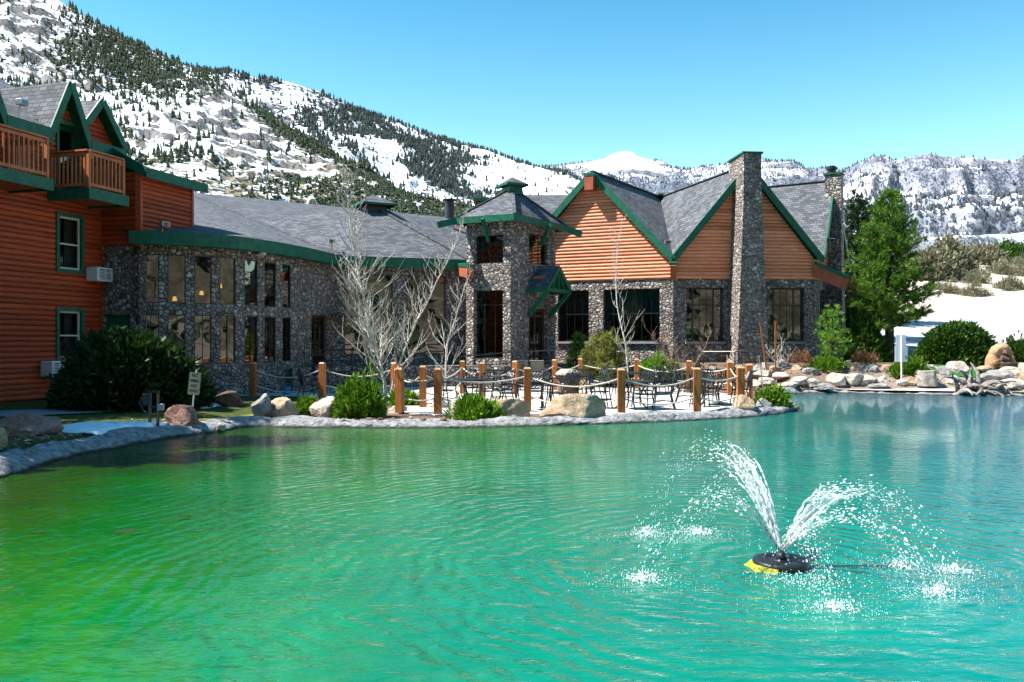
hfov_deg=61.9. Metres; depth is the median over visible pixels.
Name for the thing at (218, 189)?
security camera
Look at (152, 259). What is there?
window
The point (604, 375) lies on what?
iron chair
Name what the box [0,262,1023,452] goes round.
ground
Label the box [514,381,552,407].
patio table
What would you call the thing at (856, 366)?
boulder
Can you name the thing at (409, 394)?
juniper
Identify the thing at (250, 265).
window
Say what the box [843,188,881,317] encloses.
pine tree
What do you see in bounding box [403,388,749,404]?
rope
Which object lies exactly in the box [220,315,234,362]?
window
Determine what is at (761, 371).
marker pole
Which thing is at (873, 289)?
pine tree
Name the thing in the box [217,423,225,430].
rim stone
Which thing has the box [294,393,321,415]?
juniper
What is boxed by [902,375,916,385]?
boulder
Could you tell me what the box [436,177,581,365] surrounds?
stone tower
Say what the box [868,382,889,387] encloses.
boulder
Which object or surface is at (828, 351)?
young pine
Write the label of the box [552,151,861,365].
dining hall
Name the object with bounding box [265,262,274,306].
window
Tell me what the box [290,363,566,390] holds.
terrace
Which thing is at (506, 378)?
iron chair
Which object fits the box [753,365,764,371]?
boulder
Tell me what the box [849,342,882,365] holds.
dry plant
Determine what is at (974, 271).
sagebrush
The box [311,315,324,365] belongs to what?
door
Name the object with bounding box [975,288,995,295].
sagebrush
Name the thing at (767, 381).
boulder
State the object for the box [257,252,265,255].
eave lamp
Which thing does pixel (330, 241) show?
flood light
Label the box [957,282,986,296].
sagebrush
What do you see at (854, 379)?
boulder
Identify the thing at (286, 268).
window
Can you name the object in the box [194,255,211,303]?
window
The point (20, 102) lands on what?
flood light
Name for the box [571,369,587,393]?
iron chair
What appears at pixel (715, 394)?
patio table
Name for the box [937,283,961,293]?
sagebrush
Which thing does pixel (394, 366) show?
rope post
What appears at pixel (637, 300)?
window
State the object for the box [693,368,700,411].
rope post
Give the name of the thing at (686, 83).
sky
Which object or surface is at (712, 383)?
iron chair
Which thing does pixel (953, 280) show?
sagebrush
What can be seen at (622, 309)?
bare aspen
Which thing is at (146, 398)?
utility stand
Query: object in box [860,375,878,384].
boulder
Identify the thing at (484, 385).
iron chair
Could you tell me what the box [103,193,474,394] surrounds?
stone restaurant
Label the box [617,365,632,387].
iron chair
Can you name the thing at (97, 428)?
snow
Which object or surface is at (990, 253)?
hill bush
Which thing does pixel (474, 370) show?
iron chair
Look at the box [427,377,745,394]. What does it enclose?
rope
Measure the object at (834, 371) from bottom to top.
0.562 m
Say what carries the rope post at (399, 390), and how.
on the patio paving
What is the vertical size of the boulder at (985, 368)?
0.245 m
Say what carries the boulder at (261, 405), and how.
on the ground at (951, 302)
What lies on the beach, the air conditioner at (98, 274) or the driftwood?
the driftwood
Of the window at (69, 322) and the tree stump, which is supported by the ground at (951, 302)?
the tree stump
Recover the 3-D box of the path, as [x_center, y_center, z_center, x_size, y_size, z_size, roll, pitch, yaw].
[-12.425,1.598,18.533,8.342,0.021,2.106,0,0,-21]
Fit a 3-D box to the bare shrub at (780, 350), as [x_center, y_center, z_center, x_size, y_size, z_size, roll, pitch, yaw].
[10.282,0.376,32.980,0.993,1.408,1.318,0,0,0]
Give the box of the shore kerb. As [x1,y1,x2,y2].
[0,387,1023,477]
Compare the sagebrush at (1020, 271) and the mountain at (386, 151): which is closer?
the sagebrush at (1020, 271)
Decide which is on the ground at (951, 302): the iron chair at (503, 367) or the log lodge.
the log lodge
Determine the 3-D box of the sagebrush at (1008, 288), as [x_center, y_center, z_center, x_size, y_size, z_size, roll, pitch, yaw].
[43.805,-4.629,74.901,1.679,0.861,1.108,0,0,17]
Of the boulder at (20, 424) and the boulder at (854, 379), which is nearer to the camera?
the boulder at (20, 424)
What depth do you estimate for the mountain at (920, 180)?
2504.23 m
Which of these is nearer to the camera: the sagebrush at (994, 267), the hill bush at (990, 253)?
the sagebrush at (994, 267)
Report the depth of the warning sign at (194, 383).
18.20 m
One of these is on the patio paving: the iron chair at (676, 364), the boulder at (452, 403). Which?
the iron chair at (676, 364)
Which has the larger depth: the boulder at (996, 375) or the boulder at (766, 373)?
the boulder at (766, 373)
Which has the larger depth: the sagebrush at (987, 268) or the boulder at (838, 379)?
the sagebrush at (987, 268)
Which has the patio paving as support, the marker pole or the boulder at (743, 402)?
the boulder at (743, 402)
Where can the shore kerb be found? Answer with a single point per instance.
(16, 460)
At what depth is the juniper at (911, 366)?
31.47 m
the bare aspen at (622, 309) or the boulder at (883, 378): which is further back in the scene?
the boulder at (883, 378)
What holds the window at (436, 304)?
in the stone restaurant
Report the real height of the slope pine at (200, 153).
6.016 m
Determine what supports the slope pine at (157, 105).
on the mountain at (214, 110)
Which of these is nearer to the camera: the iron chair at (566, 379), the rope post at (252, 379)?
the iron chair at (566, 379)
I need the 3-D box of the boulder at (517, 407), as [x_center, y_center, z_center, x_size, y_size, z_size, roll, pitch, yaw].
[-0.106,1.611,19.729,1.067,0.581,0.501,0,0,0]
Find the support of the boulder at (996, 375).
on the ground at (951, 302)
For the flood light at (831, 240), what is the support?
attached to the dining hall
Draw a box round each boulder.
[0,413,63,435]
[0,427,7,448]
[164,405,198,425]
[214,391,243,406]
[251,393,271,416]
[270,397,298,417]
[309,396,335,417]
[387,405,407,411]
[432,400,447,407]
[450,398,458,418]
[489,398,529,416]
[539,393,606,417]
[732,394,755,410]
[745,379,761,387]
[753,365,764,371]
[753,370,770,376]
[756,398,772,406]
[758,377,776,384]
[769,365,779,373]
[772,372,789,379]
[776,359,790,369]
[779,382,798,387]
[789,376,809,384]
[790,363,800,369]
[802,367,819,375]
[806,378,821,386]
[813,383,833,389]
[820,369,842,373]
[826,372,845,385]
[845,373,864,385]
[849,362,862,370]
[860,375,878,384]
[864,363,879,372]
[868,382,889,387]
[877,375,889,381]
[881,365,890,371]
[896,380,907,385]
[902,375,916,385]
[926,365,936,369]
[935,366,950,374]
[945,375,960,384]
[946,361,969,372]
[977,365,991,371]
[980,370,1014,380]
[999,366,1022,378]
[1001,378,1023,388]
[1018,371,1023,379]
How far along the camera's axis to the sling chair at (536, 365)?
30.69 m
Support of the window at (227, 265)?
in the stone restaurant
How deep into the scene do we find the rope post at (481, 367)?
26.11 m
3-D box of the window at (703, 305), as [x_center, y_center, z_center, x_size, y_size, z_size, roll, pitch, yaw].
[8.242,-1.135,36.698,1.632,2.310,0.189,0,0,0]
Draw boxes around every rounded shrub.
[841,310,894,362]
[845,297,876,337]
[1001,328,1023,362]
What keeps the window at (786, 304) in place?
in the dining hall
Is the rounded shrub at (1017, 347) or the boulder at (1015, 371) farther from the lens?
the rounded shrub at (1017, 347)
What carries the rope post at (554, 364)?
on the patio paving
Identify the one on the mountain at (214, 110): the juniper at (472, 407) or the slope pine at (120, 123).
the slope pine at (120, 123)
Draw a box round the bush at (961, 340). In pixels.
[911,317,997,367]
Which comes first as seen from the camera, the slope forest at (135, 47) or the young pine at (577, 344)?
the young pine at (577, 344)
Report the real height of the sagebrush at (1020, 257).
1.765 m
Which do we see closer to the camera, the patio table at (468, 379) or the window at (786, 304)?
the patio table at (468, 379)
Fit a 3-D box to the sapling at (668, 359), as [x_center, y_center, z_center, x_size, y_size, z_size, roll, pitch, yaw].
[5.824,0.435,32.483,1.764,2.825,0.822,0,0,9]
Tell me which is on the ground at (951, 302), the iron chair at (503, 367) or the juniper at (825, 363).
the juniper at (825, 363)
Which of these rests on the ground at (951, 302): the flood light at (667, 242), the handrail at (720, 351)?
the handrail at (720, 351)
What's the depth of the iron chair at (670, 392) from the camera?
21.75 m
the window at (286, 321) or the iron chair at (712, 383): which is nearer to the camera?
the iron chair at (712, 383)
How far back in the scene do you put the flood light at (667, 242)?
36.00 m
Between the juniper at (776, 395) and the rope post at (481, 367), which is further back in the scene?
the rope post at (481, 367)
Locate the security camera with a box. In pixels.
[207,187,224,191]
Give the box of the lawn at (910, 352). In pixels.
[859,350,914,362]
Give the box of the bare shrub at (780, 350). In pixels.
[765,332,795,363]
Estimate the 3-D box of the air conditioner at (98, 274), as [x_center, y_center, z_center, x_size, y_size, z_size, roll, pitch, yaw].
[-12.430,-2.002,25.744,0.430,0.420,0.620,0,0,17]
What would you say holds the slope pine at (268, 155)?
on the mountain at (214, 110)
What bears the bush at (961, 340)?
on the ground at (951, 302)
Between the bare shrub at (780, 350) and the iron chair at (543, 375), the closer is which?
the iron chair at (543, 375)
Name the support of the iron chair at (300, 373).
on the patio paving
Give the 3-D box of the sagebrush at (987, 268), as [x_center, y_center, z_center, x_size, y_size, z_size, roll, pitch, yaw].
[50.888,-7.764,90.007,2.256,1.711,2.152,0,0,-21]
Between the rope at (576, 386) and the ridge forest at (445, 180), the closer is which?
the rope at (576, 386)
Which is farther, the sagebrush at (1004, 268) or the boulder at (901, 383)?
the sagebrush at (1004, 268)
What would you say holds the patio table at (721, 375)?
on the ground at (951, 302)
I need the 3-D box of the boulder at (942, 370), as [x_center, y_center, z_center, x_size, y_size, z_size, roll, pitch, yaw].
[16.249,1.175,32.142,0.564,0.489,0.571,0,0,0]
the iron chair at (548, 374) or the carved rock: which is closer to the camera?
the iron chair at (548, 374)
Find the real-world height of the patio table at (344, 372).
0.735 m
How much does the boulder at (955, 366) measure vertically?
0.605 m
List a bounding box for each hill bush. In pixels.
[910,244,967,280]
[927,226,982,271]
[966,240,1015,264]
[987,233,1023,247]
[996,239,1023,259]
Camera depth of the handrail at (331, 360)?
31.39 m
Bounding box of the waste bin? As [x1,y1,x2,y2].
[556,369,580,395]
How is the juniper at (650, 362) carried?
on the ground at (951, 302)
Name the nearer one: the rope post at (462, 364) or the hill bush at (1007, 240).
the rope post at (462, 364)
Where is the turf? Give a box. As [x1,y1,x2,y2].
[926,364,985,376]
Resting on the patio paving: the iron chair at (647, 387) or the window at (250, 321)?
the iron chair at (647, 387)
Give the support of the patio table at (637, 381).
on the patio paving
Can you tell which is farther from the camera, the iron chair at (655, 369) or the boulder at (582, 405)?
the iron chair at (655, 369)
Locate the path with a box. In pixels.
[0,409,130,415]
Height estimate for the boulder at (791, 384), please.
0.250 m
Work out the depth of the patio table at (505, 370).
30.67 m
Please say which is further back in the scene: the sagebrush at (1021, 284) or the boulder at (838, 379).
the sagebrush at (1021, 284)
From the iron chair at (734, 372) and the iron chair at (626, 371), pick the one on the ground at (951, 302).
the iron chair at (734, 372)
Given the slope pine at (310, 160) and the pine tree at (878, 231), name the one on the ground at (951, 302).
the pine tree at (878, 231)
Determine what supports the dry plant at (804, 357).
on the ground at (951, 302)
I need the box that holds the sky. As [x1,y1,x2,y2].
[59,0,1023,168]
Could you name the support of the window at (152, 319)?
in the stone restaurant
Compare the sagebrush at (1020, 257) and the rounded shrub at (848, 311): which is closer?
the rounded shrub at (848, 311)
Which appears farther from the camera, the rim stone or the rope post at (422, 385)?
the rope post at (422, 385)
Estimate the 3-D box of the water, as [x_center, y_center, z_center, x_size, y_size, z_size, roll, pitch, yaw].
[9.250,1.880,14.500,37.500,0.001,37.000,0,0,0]
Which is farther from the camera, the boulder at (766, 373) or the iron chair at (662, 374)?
the boulder at (766, 373)
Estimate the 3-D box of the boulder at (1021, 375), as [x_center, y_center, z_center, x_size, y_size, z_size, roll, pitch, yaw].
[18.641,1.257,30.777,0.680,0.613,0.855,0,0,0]
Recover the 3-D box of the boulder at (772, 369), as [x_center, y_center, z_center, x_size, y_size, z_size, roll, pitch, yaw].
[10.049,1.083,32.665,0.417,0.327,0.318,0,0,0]
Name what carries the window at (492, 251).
in the stone tower
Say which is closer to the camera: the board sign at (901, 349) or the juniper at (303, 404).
the juniper at (303, 404)
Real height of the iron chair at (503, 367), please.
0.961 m
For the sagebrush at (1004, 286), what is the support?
on the ground at (951, 302)
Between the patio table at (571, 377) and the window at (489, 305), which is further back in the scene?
the window at (489, 305)
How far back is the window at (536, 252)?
34.92 m
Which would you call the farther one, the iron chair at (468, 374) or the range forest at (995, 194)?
the range forest at (995, 194)
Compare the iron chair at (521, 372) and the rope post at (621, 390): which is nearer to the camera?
the rope post at (621, 390)
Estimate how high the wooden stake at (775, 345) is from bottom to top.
1.888 m
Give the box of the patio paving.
[239,386,735,415]
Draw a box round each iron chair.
[296,367,319,398]
[311,365,330,393]
[358,364,369,380]
[432,372,457,406]
[462,369,479,395]
[465,364,478,389]
[472,372,494,399]
[485,364,497,390]
[491,370,514,398]
[494,362,509,387]
[496,373,518,398]
[506,364,524,390]
[531,371,544,407]
[539,368,561,400]
[542,367,557,396]
[544,373,569,408]
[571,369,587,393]
[587,367,607,398]
[588,372,612,408]
[603,366,616,395]
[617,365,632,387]
[631,371,654,407]
[645,365,666,393]
[652,372,675,409]
[653,364,671,391]
[668,363,685,390]
[675,370,692,401]
[684,365,704,392]
[689,371,709,407]
[701,369,719,403]
[705,364,716,390]
[723,363,742,387]
[729,370,753,403]
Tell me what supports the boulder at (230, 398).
on the ground at (951, 302)
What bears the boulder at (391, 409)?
on the patio paving
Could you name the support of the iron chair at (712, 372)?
on the patio paving
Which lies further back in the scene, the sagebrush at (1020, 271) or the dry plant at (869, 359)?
the sagebrush at (1020, 271)
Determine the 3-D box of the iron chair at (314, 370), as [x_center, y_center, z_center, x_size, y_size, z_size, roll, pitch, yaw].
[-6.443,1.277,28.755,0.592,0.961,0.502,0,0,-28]
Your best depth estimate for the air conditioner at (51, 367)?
23.86 m
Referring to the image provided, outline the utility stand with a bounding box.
[139,391,164,425]
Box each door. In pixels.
[55,120,82,188]
[106,315,129,336]
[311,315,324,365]
[529,308,543,363]
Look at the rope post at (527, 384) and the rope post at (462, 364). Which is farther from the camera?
the rope post at (462, 364)
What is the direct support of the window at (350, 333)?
in the stone restaurant
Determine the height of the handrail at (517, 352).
0.884 m
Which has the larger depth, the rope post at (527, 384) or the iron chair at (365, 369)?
the iron chair at (365, 369)
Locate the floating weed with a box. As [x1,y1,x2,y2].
[114,529,140,532]
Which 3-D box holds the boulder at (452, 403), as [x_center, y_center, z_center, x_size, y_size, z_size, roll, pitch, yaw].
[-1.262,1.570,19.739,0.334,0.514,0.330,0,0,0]
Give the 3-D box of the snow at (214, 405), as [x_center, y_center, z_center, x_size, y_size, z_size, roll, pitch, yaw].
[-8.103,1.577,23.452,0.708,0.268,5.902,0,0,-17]
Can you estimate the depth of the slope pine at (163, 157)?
363.15 m
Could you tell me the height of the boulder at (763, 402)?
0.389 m
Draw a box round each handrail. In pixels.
[311,349,395,372]
[459,348,574,372]
[673,351,754,365]
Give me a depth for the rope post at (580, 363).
32.21 m
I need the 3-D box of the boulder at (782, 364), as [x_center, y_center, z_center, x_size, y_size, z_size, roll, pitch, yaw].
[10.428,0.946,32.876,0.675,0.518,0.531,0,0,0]
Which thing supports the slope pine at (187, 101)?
on the mountain at (214, 110)
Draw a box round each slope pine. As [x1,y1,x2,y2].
[106,81,110,91]
[118,113,122,125]
[138,101,142,110]
[147,111,152,121]
[155,99,159,109]
[160,150,166,162]
[170,152,174,163]
[176,151,181,162]
[183,141,189,154]
[185,95,189,104]
[195,128,201,139]
[197,146,203,158]
[212,152,216,162]
[224,158,228,168]
[266,146,270,158]
[308,154,313,163]
[342,153,346,163]
[356,157,363,167]
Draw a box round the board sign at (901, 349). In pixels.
[895,335,907,379]
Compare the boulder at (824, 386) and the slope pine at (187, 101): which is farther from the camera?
the slope pine at (187, 101)
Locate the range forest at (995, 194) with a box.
[545,151,1023,237]
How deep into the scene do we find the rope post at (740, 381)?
21.81 m
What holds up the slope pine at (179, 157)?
on the mountain at (214, 110)
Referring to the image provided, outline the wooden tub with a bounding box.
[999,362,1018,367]
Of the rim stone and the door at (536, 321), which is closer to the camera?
the rim stone
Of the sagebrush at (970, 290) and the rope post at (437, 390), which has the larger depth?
the sagebrush at (970, 290)
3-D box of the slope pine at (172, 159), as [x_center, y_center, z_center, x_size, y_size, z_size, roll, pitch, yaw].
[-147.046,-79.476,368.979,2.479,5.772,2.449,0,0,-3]
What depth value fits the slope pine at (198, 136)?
450.31 m
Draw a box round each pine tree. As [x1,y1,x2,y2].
[842,187,944,361]
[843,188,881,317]
[852,201,901,304]
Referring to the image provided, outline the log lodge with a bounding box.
[0,79,207,401]
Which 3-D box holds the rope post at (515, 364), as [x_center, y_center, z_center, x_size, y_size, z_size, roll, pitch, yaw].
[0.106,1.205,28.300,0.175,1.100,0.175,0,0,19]
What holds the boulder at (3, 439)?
on the ground at (951, 302)
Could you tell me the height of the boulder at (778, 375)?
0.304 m
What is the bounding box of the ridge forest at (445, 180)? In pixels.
[184,63,581,202]
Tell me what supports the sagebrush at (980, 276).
on the ground at (951, 302)
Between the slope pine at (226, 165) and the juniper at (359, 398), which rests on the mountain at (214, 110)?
the slope pine at (226, 165)
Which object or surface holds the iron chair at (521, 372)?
on the patio paving
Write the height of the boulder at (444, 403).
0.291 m
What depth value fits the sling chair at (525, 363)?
30.81 m
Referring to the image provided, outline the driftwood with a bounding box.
[938,362,1022,396]
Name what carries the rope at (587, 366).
attached to the rope post at (749, 367)
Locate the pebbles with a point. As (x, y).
(28, 441)
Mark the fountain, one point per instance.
(779, 561)
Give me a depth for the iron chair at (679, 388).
23.74 m
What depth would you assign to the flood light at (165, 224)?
25.99 m
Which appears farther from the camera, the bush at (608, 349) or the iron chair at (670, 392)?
the bush at (608, 349)
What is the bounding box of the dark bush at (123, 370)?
[42,321,219,412]
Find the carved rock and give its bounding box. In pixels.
[985,343,1015,369]
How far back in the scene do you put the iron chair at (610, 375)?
27.62 m
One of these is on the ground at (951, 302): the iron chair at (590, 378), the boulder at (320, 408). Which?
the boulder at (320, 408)
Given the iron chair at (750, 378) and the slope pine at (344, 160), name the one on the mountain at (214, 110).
the slope pine at (344, 160)
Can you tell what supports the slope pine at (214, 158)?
on the mountain at (214, 110)
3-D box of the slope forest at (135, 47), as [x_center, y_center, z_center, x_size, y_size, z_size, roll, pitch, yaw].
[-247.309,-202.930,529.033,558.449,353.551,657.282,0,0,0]
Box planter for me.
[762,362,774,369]
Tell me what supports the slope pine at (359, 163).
on the mountain at (214, 110)
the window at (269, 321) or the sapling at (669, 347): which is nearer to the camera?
the window at (269, 321)
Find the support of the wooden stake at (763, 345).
on the ground at (951, 302)
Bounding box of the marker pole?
[758,355,763,391]
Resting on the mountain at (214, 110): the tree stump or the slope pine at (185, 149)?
the slope pine at (185, 149)
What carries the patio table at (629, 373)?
on the patio paving
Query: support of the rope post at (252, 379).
on the patio paving
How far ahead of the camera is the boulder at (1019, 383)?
29.46 m
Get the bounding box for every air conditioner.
[41,361,63,376]
[86,267,112,281]
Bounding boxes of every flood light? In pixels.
[15,98,28,117]
[159,221,169,230]
[328,239,335,250]
[664,240,670,248]
[828,238,834,242]
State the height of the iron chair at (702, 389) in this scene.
0.956 m
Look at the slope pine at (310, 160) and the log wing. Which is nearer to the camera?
the log wing
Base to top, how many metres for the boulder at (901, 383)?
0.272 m
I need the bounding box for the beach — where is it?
[851,388,1013,391]
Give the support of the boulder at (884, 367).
on the ground at (951, 302)
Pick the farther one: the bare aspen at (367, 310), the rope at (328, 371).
the rope at (328, 371)
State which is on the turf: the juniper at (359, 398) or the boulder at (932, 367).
the boulder at (932, 367)
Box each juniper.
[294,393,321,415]
[328,362,389,418]
[383,387,418,406]
[439,388,508,420]
[630,348,683,381]
[754,382,797,409]
[803,354,850,372]
[884,353,932,377]
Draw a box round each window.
[55,211,84,274]
[55,307,84,360]
[146,254,158,302]
[146,314,158,335]
[167,254,185,303]
[167,314,185,352]
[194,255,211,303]
[194,315,211,363]
[220,257,234,304]
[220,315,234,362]
[245,259,256,305]
[245,316,256,362]
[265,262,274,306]
[265,317,274,361]
[283,264,289,307]
[283,317,289,360]
[344,273,392,354]
[406,275,445,354]
[476,235,502,263]
[476,290,502,357]
[529,233,544,264]
[559,290,588,340]
[604,288,659,340]
[686,288,721,340]
[770,288,802,340]
[820,291,820,343]
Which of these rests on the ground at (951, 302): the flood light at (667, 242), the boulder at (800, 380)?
the boulder at (800, 380)
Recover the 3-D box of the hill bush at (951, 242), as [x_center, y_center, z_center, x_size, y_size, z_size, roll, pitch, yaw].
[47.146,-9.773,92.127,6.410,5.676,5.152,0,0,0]
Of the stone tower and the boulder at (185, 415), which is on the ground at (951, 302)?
the boulder at (185, 415)
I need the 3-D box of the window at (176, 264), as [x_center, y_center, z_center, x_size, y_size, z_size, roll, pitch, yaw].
[-10.366,-1.915,26.370,0.496,1.510,0.247,0,0,0]
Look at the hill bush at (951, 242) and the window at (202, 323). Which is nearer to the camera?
the window at (202, 323)
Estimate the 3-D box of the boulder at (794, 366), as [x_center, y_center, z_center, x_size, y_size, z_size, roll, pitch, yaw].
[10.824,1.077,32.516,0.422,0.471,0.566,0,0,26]
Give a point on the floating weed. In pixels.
(126, 531)
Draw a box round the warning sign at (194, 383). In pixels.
[188,370,200,405]
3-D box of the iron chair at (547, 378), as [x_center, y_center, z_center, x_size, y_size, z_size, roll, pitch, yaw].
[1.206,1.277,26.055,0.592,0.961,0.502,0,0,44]
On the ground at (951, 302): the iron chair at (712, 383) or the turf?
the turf
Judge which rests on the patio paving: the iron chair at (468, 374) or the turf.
the iron chair at (468, 374)
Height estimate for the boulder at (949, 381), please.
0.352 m
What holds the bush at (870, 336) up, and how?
on the ground at (951, 302)
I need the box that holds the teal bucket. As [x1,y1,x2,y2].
[282,383,290,394]
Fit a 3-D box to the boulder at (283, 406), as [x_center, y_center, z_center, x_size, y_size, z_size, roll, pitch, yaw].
[-5.287,1.566,19.800,0.682,0.513,0.718,0,0,0]
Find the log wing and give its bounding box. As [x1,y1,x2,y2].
[474,195,567,213]
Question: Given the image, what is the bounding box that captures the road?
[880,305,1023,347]
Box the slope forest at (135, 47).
[0,0,474,227]
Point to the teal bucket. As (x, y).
(286, 388)
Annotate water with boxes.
[0,393,1023,681]
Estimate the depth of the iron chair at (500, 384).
21.57 m
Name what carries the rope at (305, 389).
attached to the rope post at (394, 366)
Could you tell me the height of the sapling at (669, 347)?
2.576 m
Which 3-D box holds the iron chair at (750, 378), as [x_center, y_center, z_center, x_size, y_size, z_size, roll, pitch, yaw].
[6.306,1.280,23.416,0.592,0.956,0.502,0,0,4]
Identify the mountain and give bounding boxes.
[0,0,465,227]
[219,71,579,204]
[540,152,1023,260]
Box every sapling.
[642,322,686,386]
[659,324,681,373]
[665,325,710,384]
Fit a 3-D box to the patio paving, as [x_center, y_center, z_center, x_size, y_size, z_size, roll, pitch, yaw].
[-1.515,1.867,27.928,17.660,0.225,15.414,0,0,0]
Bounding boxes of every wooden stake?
[759,322,766,369]
[775,321,775,369]
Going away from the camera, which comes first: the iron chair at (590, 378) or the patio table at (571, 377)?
the iron chair at (590, 378)
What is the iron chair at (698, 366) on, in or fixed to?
on the patio paving
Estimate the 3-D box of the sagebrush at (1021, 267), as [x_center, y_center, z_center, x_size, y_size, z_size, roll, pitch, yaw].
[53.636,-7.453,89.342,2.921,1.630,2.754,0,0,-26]
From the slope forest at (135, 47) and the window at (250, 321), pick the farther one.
the slope forest at (135, 47)
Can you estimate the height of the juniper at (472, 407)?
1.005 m
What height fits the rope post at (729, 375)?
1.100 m
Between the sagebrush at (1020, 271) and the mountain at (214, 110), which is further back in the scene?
the mountain at (214, 110)
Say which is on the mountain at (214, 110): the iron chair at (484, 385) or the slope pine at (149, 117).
the slope pine at (149, 117)
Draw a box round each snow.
[61,421,171,434]
[199,401,222,408]
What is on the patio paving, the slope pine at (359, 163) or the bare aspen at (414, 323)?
the bare aspen at (414, 323)
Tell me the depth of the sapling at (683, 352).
32.28 m
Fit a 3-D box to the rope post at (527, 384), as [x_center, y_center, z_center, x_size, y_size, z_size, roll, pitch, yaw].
[0.386,1.205,21.300,0.182,1.100,0.182,0,0,0]
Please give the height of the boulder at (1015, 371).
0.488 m
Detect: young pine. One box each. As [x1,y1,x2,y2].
[565,331,592,377]
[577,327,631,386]
[813,304,854,356]
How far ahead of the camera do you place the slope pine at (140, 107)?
523.66 m
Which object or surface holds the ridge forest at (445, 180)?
on the mountain at (386, 151)
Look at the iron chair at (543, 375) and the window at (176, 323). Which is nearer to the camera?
the iron chair at (543, 375)
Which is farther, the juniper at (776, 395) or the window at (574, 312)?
the window at (574, 312)
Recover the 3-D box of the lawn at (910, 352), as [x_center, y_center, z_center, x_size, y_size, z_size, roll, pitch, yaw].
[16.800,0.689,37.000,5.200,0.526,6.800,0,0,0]
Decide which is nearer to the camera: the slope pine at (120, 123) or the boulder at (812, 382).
the boulder at (812, 382)
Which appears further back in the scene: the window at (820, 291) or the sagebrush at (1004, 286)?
the sagebrush at (1004, 286)
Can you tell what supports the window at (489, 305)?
in the stone tower
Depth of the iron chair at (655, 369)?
29.38 m
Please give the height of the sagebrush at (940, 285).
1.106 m
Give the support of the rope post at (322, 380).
on the patio paving
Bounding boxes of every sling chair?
[513,360,533,388]
[529,360,550,388]
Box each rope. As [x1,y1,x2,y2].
[256,369,418,382]
[256,385,418,395]
[403,372,748,386]
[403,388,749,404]
[427,365,745,378]
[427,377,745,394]
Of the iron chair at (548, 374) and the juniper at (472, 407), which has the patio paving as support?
the iron chair at (548, 374)
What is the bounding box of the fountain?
[568,429,1017,631]
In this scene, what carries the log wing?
on the ground at (951, 302)
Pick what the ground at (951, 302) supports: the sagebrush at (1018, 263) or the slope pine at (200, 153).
the sagebrush at (1018, 263)
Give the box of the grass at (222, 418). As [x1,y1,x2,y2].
[199,414,253,420]
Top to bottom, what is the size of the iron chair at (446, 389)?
0.956 m
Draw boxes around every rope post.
[249,362,256,396]
[319,362,325,397]
[391,362,397,389]
[395,368,403,412]
[419,366,426,406]
[434,368,441,413]
[460,361,464,393]
[479,362,484,395]
[512,361,518,393]
[524,367,530,411]
[552,359,556,389]
[578,358,582,380]
[617,368,625,412]
[634,359,638,388]
[686,360,691,392]
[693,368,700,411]
[727,361,732,394]
[736,366,744,394]
[746,364,752,398]
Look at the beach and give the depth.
30.50 m
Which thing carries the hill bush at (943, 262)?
on the ground at (951, 302)
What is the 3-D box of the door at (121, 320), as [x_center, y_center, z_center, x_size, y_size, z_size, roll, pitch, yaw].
[-11.916,0.390,26.102,1.150,2.380,0.060,0,0,17]
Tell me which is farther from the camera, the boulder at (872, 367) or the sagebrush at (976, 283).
the sagebrush at (976, 283)
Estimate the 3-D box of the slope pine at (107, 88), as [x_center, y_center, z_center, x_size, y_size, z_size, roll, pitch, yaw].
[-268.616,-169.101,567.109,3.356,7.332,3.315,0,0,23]
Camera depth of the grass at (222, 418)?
18.78 m
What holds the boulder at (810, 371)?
on the ground at (951, 302)
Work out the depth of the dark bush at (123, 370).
19.83 m
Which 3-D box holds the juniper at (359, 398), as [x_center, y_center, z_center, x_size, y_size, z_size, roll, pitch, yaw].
[-3.543,1.220,19.982,1.476,1.573,1.395,0,0,0]
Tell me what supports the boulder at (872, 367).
on the ground at (951, 302)
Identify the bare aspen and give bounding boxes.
[331,204,470,395]
[333,161,414,405]
[425,265,472,391]
[606,215,644,393]
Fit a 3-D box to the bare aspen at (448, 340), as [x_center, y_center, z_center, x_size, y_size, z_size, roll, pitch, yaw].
[-2.192,-0.436,29.446,1.734,4.615,1.581,0,0,0]
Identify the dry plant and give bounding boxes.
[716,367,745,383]
[786,348,814,365]
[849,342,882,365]
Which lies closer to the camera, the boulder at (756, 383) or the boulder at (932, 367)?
the boulder at (756, 383)
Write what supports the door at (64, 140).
in the log lodge
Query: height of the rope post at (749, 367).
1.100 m
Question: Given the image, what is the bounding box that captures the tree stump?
[915,370,937,385]
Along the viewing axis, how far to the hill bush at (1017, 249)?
107.24 m
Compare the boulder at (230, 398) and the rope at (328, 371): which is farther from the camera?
the rope at (328, 371)
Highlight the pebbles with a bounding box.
[0,410,709,449]
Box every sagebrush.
[921,279,957,289]
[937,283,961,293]
[943,277,959,281]
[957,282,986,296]
[960,269,992,283]
[966,264,991,275]
[967,279,981,286]
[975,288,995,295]
[984,260,999,271]
[986,260,1009,272]
[990,258,1017,274]
[990,274,1019,288]
[996,273,1023,289]
[1001,284,1020,290]
[1008,251,1023,261]
[1009,258,1023,265]
[1010,264,1023,271]
[1013,269,1023,276]
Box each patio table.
[330,371,362,392]
[452,378,493,394]
[477,369,507,386]
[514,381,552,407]
[555,375,587,392]
[610,380,652,409]
[626,372,652,394]
[668,370,692,391]
[690,378,731,405]
[709,369,735,389]
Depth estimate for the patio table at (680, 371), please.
29.32 m

